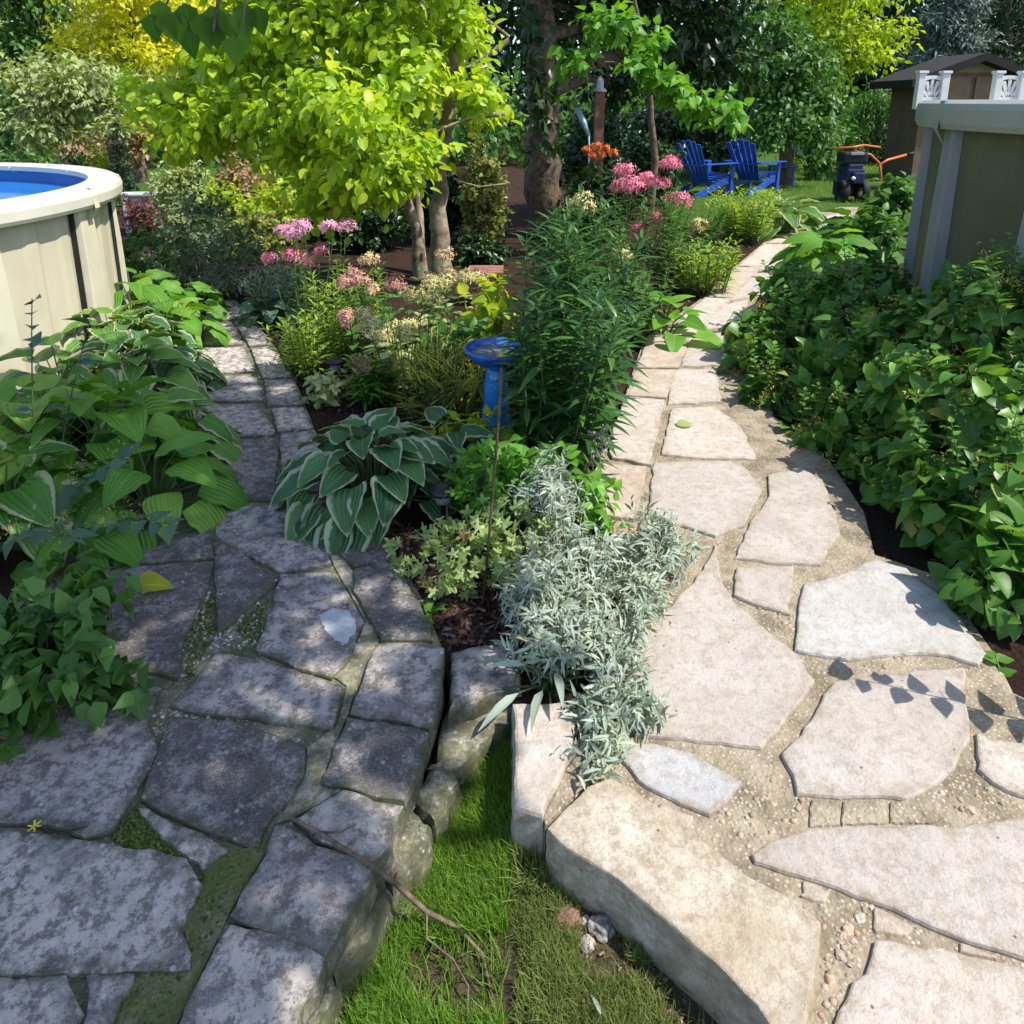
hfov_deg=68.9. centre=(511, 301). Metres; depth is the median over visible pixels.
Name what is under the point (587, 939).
rock
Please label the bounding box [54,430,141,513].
shrub sprig
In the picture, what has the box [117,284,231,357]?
hosta plant
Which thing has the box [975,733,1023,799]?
flagstone
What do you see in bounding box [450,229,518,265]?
shrub
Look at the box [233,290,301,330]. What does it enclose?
hosta plant
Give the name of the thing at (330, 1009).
wall stone
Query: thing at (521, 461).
leafy plant
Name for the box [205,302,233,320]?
flagstone
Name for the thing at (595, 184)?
shrub
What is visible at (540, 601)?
silver artemisia
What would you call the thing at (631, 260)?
lily plant
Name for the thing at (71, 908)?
flagstone
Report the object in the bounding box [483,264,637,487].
lily plant
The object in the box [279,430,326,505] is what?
kerb stone
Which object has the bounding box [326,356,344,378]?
solar light
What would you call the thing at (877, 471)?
leafy plant
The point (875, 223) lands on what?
leafy bush
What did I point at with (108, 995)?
flagstone
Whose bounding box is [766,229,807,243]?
kerb stone
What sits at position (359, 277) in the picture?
hydrangea plant
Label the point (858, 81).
wood
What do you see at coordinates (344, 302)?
feathery plant
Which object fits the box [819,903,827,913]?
rock
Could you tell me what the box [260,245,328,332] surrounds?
phlox plant
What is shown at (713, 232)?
feathery plant
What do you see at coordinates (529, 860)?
lawn grass
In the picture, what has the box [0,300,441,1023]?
path
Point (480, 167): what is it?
shrub
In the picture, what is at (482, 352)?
birdbath
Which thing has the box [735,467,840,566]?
flagstone
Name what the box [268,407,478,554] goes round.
hosta plant
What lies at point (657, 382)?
kerb stone
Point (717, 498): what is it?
flagstone
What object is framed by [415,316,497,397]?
leafy plant
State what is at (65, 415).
shrub sprig
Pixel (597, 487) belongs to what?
leafy plant
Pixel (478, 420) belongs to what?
golden ground plant
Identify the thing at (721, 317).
flagstone
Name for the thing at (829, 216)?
flagstone
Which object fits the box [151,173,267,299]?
garden shrub
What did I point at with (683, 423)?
fallen leaf
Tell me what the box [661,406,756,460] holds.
flagstone
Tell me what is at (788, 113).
shrubby tree
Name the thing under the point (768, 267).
flagstone
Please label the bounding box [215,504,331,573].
flagstone
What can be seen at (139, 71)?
broad tree
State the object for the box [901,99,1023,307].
swimming pool
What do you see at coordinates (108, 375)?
hosta plant
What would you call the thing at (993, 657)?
shrub sprig
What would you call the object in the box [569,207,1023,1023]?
path
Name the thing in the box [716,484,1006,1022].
joint pebbles
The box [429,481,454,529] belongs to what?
solar light
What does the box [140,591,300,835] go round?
joint pebbles
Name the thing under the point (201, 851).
flagstone
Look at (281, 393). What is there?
kerb stone
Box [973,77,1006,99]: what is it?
door
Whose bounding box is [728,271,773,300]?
flagstone
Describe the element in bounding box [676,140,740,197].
garden chair
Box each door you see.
[947,77,971,99]
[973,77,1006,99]
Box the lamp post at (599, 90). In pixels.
[592,76,606,194]
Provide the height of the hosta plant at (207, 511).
0.482 m
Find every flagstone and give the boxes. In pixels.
[0,683,161,840]
[0,830,202,978]
[0,975,84,1023]
[56,561,213,681]
[84,972,135,1023]
[133,509,213,565]
[138,808,228,870]
[141,717,305,848]
[168,653,342,731]
[195,403,275,438]
[200,347,254,373]
[202,374,263,402]
[203,321,243,346]
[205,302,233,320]
[205,438,278,502]
[213,536,277,636]
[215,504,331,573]
[254,572,364,680]
[621,743,742,817]
[634,544,814,750]
[648,460,761,537]
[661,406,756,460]
[667,368,720,405]
[680,331,727,367]
[705,299,748,329]
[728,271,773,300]
[733,566,793,616]
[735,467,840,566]
[751,818,1023,961]
[752,249,783,270]
[781,668,969,800]
[794,559,985,666]
[826,212,851,220]
[834,940,1023,1023]
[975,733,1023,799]
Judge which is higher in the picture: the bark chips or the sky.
the sky
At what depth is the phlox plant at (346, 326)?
4.76 m
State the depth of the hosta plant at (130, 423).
3.23 m
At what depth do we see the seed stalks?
3.25 m
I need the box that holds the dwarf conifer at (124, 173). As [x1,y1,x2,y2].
[104,113,144,208]
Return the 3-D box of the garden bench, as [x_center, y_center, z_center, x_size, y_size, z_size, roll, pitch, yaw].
[-0.224,-0.126,6.401,0.300,0.315,0.285,0,15,0]
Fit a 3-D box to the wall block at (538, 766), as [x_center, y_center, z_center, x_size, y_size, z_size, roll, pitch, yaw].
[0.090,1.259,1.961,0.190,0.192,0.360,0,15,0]
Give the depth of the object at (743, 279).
7.01 m
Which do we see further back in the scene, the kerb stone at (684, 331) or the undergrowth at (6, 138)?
the undergrowth at (6, 138)
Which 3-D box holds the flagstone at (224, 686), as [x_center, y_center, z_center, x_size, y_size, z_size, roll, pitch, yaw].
[-0.714,1.149,2.178,0.489,0.053,0.234,3,15,10]
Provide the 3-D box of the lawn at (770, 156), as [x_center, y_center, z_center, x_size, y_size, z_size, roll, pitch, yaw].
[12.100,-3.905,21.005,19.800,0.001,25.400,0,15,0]
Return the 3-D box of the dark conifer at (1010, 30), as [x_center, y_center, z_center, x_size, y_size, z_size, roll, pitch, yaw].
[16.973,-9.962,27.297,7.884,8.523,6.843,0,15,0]
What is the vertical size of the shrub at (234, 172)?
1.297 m
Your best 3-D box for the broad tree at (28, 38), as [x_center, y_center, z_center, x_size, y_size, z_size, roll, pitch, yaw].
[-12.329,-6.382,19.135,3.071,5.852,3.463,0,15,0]
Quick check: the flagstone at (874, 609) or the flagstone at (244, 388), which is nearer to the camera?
the flagstone at (874, 609)
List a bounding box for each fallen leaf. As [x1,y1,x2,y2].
[136,571,173,592]
[591,995,600,1013]
[676,419,692,426]
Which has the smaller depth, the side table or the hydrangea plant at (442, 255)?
the hydrangea plant at (442, 255)
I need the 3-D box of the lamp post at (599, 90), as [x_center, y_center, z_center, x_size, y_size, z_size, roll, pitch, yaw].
[1.132,-1.941,9.833,0.180,1.960,0.180,0,15,0]
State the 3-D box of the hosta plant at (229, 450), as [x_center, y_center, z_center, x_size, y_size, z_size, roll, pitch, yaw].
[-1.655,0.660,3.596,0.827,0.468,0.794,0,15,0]
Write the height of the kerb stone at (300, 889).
0.088 m
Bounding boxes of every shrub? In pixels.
[0,132,59,163]
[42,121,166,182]
[58,148,94,166]
[80,142,124,170]
[117,191,167,235]
[121,217,212,288]
[143,160,212,242]
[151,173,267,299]
[178,210,238,258]
[184,176,263,255]
[206,138,263,217]
[218,201,286,265]
[243,174,310,245]
[245,157,291,217]
[276,181,336,240]
[320,202,411,252]
[398,161,465,242]
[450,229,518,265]
[452,132,514,243]
[455,270,526,367]
[559,96,630,201]
[562,157,645,246]
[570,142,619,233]
[619,130,686,205]
[657,116,753,179]
[794,123,844,181]
[831,128,864,173]
[854,116,887,165]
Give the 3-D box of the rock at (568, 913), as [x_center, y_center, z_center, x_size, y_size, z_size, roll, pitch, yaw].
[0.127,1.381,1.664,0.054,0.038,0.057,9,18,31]
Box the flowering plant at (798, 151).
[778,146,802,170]
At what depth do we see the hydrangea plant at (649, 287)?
5.27 m
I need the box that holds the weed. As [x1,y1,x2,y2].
[421,599,447,623]
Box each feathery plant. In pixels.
[242,274,306,321]
[257,298,355,380]
[297,259,384,356]
[647,233,702,291]
[655,202,731,256]
[666,233,744,297]
[705,184,784,245]
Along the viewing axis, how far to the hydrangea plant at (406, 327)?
4.29 m
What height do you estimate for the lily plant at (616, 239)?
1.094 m
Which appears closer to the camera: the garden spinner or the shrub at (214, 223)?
the shrub at (214, 223)
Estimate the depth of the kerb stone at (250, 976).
1.44 m
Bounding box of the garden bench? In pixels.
[468,265,503,306]
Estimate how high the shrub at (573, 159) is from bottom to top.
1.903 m
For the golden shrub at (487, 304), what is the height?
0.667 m
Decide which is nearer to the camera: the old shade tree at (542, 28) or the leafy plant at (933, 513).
the leafy plant at (933, 513)
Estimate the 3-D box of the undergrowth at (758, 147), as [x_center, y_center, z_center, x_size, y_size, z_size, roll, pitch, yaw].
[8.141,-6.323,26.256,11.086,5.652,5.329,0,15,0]
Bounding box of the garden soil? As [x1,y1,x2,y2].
[0,112,1023,713]
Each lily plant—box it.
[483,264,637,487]
[494,253,658,469]
[498,208,641,415]
[513,184,623,354]
[542,223,663,401]
[543,197,637,352]
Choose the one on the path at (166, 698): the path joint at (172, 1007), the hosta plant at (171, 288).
the path joint at (172, 1007)
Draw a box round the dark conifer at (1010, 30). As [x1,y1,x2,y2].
[863,0,1023,93]
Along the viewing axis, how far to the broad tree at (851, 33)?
17.27 m
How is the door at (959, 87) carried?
in the garden shed
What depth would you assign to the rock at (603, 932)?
1.64 m
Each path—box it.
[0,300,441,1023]
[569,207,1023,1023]
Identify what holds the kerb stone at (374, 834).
on the garden soil
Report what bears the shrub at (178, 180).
on the garden soil
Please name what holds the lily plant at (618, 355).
on the garden soil
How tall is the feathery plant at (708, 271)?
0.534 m
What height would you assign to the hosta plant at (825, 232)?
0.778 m
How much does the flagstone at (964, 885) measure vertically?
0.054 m
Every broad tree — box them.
[0,0,81,161]
[0,37,153,171]
[7,0,236,107]
[36,0,235,169]
[573,0,792,174]
[754,0,925,169]
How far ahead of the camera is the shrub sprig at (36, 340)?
3.04 m
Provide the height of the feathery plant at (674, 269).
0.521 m
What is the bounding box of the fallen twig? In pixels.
[255,782,494,1022]
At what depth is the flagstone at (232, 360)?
4.93 m
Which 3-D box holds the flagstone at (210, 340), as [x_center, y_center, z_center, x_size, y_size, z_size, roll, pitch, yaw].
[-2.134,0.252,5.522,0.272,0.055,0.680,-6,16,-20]
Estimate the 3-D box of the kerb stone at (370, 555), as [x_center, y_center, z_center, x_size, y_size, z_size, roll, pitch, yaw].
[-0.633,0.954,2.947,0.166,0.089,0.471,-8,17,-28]
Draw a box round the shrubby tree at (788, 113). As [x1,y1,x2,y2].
[722,0,862,185]
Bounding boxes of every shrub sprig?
[0,509,98,559]
[10,294,52,466]
[47,315,102,461]
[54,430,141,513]
[55,498,183,543]
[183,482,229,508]
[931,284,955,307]
[970,242,1015,330]
[983,650,1016,677]
[995,525,1023,532]
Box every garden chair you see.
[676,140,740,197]
[723,139,786,195]
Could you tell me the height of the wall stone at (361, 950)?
0.160 m
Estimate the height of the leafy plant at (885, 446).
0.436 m
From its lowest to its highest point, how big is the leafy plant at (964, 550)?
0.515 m
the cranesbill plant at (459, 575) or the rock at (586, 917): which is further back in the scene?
the cranesbill plant at (459, 575)
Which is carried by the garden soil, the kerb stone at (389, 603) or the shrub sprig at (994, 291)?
the kerb stone at (389, 603)
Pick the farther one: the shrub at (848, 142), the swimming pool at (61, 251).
the shrub at (848, 142)
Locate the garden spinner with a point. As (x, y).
(582, 120)
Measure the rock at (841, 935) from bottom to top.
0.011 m
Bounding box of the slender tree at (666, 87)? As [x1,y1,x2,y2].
[547,0,754,250]
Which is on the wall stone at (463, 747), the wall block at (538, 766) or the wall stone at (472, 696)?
the wall stone at (472, 696)
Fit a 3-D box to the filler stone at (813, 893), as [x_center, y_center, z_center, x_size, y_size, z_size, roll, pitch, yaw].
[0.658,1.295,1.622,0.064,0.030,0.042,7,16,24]
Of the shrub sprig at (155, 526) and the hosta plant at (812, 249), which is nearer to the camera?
the shrub sprig at (155, 526)
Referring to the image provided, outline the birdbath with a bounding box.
[464,337,527,442]
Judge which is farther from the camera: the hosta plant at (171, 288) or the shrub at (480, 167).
the shrub at (480, 167)
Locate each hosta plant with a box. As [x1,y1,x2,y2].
[0,332,122,439]
[0,373,160,508]
[0,439,115,569]
[5,377,207,537]
[10,507,147,595]
[47,330,211,419]
[56,300,165,375]
[67,430,248,557]
[78,386,243,493]
[85,306,198,375]
[112,267,203,333]
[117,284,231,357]
[127,339,228,400]
[144,280,229,321]
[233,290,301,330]
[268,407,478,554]
[403,406,503,514]
[728,190,827,241]
[768,228,878,275]
[815,208,905,263]
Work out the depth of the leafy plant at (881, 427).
3.52 m
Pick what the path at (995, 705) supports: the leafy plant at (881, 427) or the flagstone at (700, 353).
the flagstone at (700, 353)
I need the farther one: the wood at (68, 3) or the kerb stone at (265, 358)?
the wood at (68, 3)
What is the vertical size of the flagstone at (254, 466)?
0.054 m
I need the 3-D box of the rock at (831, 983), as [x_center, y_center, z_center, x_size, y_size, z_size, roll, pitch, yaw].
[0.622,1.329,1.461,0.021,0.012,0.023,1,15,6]
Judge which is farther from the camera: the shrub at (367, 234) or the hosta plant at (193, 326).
the shrub at (367, 234)
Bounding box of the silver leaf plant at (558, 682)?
[467,625,629,731]
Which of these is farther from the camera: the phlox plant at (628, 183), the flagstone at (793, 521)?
the phlox plant at (628, 183)
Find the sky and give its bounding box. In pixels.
[0,0,1020,110]
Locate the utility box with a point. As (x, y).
(134, 195)
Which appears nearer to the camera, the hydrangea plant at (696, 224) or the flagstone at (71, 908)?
the flagstone at (71, 908)
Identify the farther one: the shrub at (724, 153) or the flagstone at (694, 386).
the shrub at (724, 153)
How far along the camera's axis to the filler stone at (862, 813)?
1.80 m
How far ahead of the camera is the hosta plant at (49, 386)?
3.27 m
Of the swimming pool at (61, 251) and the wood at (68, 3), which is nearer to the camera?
the swimming pool at (61, 251)
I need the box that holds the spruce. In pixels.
[894,0,1016,72]
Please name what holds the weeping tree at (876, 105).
on the lawn at (770, 156)
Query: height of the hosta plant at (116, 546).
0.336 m
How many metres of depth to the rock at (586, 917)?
1.66 m
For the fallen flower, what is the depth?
1.74 m
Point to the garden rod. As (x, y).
(493, 479)
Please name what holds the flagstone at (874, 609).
on the path at (995, 705)
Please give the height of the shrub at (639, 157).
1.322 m
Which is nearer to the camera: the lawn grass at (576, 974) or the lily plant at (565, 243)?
the lawn grass at (576, 974)
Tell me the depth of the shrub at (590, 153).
8.94 m
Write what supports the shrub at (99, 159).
on the back lawn at (152, 168)
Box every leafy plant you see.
[301,368,352,408]
[340,357,398,411]
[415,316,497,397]
[439,433,532,532]
[492,432,588,529]
[570,467,634,544]
[626,262,678,316]
[854,431,896,495]
[856,412,895,435]
[858,424,942,509]
[895,460,980,550]
[899,454,978,567]
[928,492,1023,642]
[936,531,1023,639]
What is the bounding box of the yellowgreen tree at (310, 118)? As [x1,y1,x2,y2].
[101,0,522,287]
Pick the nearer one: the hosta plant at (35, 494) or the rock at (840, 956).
the rock at (840, 956)
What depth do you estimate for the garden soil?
5.63 m
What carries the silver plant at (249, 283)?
on the garden soil
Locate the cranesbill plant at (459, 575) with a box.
[382,493,567,601]
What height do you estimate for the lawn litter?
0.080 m
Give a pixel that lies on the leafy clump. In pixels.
(675, 343)
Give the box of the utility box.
[121,192,161,226]
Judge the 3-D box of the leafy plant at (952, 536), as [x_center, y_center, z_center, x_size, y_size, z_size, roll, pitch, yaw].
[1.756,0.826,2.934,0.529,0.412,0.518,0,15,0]
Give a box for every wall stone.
[311,978,342,1023]
[333,882,396,1006]
[384,806,433,910]
[414,764,461,845]
[435,706,511,789]
[448,641,521,723]
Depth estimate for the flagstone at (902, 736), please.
2.00 m
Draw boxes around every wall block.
[510,702,576,857]
[545,778,820,1023]
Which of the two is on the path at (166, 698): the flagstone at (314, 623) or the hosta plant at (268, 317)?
the flagstone at (314, 623)
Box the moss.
[111,593,269,1023]
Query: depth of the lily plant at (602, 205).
4.64 m
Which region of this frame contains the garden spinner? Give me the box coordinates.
[575,108,589,186]
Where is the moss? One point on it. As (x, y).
(131, 833)
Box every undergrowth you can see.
[0,45,675,168]
[616,65,890,152]
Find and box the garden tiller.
[825,144,914,201]
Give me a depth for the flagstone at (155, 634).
2.48 m
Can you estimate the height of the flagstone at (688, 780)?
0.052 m
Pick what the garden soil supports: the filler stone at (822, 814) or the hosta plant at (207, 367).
the hosta plant at (207, 367)
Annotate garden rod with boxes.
[482,368,502,604]
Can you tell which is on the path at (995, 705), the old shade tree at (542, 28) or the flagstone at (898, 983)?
the flagstone at (898, 983)
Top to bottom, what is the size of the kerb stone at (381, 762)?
0.089 m
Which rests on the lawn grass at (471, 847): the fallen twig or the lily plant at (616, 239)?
the fallen twig
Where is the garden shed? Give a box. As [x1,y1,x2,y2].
[869,52,1023,181]
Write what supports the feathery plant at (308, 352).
on the garden soil
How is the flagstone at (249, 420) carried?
on the path at (166, 698)
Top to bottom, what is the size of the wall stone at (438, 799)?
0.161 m
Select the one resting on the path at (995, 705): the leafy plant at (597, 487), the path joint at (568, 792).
the path joint at (568, 792)
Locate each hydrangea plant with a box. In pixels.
[334,265,407,360]
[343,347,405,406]
[351,304,427,399]
[357,246,465,348]
[399,267,488,356]
[562,190,631,319]
[593,242,667,345]
[671,216,728,279]
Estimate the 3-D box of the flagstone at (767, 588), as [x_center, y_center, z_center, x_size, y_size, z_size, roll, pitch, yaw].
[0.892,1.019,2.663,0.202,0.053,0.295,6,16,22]
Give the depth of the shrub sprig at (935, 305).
3.59 m
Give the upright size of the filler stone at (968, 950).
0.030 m
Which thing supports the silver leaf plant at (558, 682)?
on the garden soil
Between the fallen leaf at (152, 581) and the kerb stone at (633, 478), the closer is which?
the fallen leaf at (152, 581)
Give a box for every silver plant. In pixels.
[140,247,241,293]
[204,247,307,298]
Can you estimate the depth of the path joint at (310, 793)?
2.03 m
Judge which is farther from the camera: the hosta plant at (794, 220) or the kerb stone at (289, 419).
the hosta plant at (794, 220)
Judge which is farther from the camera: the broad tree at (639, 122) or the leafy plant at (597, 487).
the broad tree at (639, 122)
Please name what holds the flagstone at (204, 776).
on the path at (166, 698)
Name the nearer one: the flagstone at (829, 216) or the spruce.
the flagstone at (829, 216)
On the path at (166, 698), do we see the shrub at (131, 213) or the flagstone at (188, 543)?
the flagstone at (188, 543)
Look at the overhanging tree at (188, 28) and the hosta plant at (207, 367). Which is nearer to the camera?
the overhanging tree at (188, 28)
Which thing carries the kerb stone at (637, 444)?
on the garden soil
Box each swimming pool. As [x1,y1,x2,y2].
[0,162,131,393]
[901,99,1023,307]
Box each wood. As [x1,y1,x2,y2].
[0,0,462,144]
[422,0,1023,143]
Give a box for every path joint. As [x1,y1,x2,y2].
[115,834,271,1023]
[275,553,379,825]
[543,725,602,866]
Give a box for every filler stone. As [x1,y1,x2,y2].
[659,803,692,829]
[800,880,831,903]
[809,800,839,827]
[840,800,886,826]
[872,908,916,937]
[889,789,941,824]
[959,943,1001,960]
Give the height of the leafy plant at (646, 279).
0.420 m
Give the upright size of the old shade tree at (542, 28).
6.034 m
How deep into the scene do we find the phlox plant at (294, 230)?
5.18 m
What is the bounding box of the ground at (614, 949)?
[342,669,717,1023]
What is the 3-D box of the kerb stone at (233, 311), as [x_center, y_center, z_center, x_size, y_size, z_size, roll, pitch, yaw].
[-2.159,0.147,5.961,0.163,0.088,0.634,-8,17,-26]
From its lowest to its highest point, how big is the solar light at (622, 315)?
0.358 m
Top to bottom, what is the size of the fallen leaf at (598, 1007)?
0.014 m
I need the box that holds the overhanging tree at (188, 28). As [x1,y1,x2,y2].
[140,0,268,67]
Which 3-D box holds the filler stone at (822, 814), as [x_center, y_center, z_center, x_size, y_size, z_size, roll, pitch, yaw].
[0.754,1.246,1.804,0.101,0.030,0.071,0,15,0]
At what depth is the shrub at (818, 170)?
16.19 m
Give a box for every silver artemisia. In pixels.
[492,441,712,711]
[553,661,679,788]
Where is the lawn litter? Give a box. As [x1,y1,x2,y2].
[519,859,704,1023]
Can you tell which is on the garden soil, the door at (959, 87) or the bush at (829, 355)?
the bush at (829, 355)
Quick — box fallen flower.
[27,820,86,833]
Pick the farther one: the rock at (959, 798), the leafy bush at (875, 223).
the leafy bush at (875, 223)
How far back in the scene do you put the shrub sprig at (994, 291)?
3.13 m
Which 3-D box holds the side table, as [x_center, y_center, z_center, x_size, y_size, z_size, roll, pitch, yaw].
[5.473,-2.554,15.208,0.440,0.421,0.460,0,15,0]
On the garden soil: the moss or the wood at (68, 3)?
the wood at (68, 3)
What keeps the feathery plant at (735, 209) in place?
on the garden soil
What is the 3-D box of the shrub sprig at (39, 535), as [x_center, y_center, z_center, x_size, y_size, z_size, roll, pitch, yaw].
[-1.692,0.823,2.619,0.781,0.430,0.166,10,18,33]
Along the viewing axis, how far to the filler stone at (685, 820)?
1.79 m
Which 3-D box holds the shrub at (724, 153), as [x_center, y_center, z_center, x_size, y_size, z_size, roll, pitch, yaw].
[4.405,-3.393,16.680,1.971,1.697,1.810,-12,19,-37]
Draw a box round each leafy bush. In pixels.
[0,549,159,761]
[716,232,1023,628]
[841,171,916,257]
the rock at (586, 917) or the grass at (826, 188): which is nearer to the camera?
the rock at (586, 917)
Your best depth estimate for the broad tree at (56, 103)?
13.27 m
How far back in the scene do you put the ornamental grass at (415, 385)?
3.97 m
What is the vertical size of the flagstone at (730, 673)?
0.054 m
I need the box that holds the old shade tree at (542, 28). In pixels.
[495,0,814,237]
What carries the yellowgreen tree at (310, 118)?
on the garden soil
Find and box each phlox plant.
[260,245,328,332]
[273,215,356,344]
[337,318,360,363]
[580,154,699,296]
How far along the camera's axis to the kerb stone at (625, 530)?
2.93 m
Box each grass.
[336,731,522,1023]
[374,328,488,433]
[388,311,461,425]
[494,810,562,901]
[504,850,717,1023]
[784,140,901,204]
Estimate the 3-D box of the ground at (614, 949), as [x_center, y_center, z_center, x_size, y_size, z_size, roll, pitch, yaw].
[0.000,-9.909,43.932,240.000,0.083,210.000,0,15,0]
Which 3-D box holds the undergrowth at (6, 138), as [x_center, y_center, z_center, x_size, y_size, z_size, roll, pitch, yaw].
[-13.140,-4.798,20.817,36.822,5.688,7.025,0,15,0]
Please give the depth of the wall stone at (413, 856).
1.77 m
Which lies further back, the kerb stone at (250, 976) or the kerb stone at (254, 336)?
the kerb stone at (254, 336)
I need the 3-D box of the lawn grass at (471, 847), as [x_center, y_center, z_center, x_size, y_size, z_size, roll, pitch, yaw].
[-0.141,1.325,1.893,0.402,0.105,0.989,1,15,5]
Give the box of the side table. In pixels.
[767,165,796,186]
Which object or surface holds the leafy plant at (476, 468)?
on the garden soil
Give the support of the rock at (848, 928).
on the path at (995, 705)
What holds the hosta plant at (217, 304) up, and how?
on the garden soil
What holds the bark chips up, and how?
on the garden soil
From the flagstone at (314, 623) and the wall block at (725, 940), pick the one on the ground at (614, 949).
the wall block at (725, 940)
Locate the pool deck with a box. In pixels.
[912,71,1023,108]
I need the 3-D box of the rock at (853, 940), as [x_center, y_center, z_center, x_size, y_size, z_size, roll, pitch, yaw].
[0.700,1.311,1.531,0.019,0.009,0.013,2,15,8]
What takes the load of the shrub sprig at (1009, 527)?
on the garden soil
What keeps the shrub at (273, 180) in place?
on the garden soil
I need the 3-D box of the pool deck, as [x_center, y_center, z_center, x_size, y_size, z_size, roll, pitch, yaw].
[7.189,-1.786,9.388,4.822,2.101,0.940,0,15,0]
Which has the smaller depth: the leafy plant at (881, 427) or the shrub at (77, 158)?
the leafy plant at (881, 427)
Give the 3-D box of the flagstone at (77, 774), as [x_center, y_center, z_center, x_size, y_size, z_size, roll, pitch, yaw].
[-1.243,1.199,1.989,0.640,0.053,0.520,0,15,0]
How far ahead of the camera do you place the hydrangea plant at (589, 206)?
5.15 m
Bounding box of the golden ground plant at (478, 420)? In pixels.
[426,404,516,477]
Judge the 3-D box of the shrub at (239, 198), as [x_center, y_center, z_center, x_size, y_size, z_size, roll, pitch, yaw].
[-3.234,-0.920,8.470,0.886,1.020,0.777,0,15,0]
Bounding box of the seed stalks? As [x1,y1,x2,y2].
[583,424,610,473]
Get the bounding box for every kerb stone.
[179,924,328,1023]
[227,306,257,326]
[227,824,376,980]
[238,325,272,348]
[250,346,292,380]
[263,379,302,408]
[272,407,312,434]
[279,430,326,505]
[293,790,405,884]
[321,717,430,821]
[337,544,389,569]
[350,642,444,750]
[352,561,432,644]
[586,522,636,557]
[594,463,646,521]
[607,397,664,467]
[626,369,676,400]
[637,342,688,369]
[648,327,697,342]
[673,297,731,327]
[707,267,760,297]
[738,244,785,266]
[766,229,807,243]
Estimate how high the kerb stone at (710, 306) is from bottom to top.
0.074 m
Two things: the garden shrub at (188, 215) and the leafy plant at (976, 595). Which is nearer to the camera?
the leafy plant at (976, 595)
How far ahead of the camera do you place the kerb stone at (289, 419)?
3.98 m
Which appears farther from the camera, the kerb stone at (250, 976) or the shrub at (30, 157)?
the shrub at (30, 157)
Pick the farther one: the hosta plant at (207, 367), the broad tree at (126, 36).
the broad tree at (126, 36)
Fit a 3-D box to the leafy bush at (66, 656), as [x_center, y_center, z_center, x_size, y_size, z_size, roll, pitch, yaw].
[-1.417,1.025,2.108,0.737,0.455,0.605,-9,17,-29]
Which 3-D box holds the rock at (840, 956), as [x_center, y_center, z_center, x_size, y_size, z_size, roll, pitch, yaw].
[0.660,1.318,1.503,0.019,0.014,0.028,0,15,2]
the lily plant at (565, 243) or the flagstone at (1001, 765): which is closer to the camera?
the flagstone at (1001, 765)
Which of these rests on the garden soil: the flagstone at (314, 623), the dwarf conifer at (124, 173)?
the dwarf conifer at (124, 173)
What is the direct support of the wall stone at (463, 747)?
on the ground at (614, 949)
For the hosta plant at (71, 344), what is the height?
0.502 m
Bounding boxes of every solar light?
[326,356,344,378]
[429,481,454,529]
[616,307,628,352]
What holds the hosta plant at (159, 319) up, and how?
on the garden soil
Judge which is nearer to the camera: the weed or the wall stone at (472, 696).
the wall stone at (472, 696)
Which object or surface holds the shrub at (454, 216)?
on the garden soil
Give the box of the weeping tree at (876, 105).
[841,85,891,163]
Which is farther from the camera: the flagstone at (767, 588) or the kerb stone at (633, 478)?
the kerb stone at (633, 478)
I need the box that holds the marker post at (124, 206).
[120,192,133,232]
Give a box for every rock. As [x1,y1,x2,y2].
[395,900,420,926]
[556,905,581,933]
[577,934,595,955]
[580,914,589,927]
[587,914,615,943]
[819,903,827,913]
[824,973,834,986]
[835,948,845,962]
[836,931,846,939]
[842,923,854,936]
[849,938,857,943]
[854,912,865,923]
[956,796,963,802]
[964,805,976,814]
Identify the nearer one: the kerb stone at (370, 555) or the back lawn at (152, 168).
the kerb stone at (370, 555)
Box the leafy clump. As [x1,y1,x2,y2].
[606,291,723,351]
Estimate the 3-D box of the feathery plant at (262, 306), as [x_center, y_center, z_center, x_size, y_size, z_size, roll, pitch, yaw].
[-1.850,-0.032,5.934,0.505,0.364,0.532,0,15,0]
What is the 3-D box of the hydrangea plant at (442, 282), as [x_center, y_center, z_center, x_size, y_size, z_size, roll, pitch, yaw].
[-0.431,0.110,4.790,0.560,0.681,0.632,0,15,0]
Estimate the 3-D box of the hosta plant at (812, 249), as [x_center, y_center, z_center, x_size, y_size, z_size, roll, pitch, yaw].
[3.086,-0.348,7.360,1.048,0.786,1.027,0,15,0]
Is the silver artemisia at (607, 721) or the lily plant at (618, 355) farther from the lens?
the lily plant at (618, 355)
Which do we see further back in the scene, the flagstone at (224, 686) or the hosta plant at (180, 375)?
the hosta plant at (180, 375)
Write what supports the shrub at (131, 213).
on the garden soil
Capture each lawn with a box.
[0,149,335,205]
[646,141,915,248]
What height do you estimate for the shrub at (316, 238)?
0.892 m
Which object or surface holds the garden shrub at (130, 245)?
on the garden soil
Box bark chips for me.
[266,227,790,649]
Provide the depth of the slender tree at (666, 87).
7.52 m
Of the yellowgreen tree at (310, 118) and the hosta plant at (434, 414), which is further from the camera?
the yellowgreen tree at (310, 118)

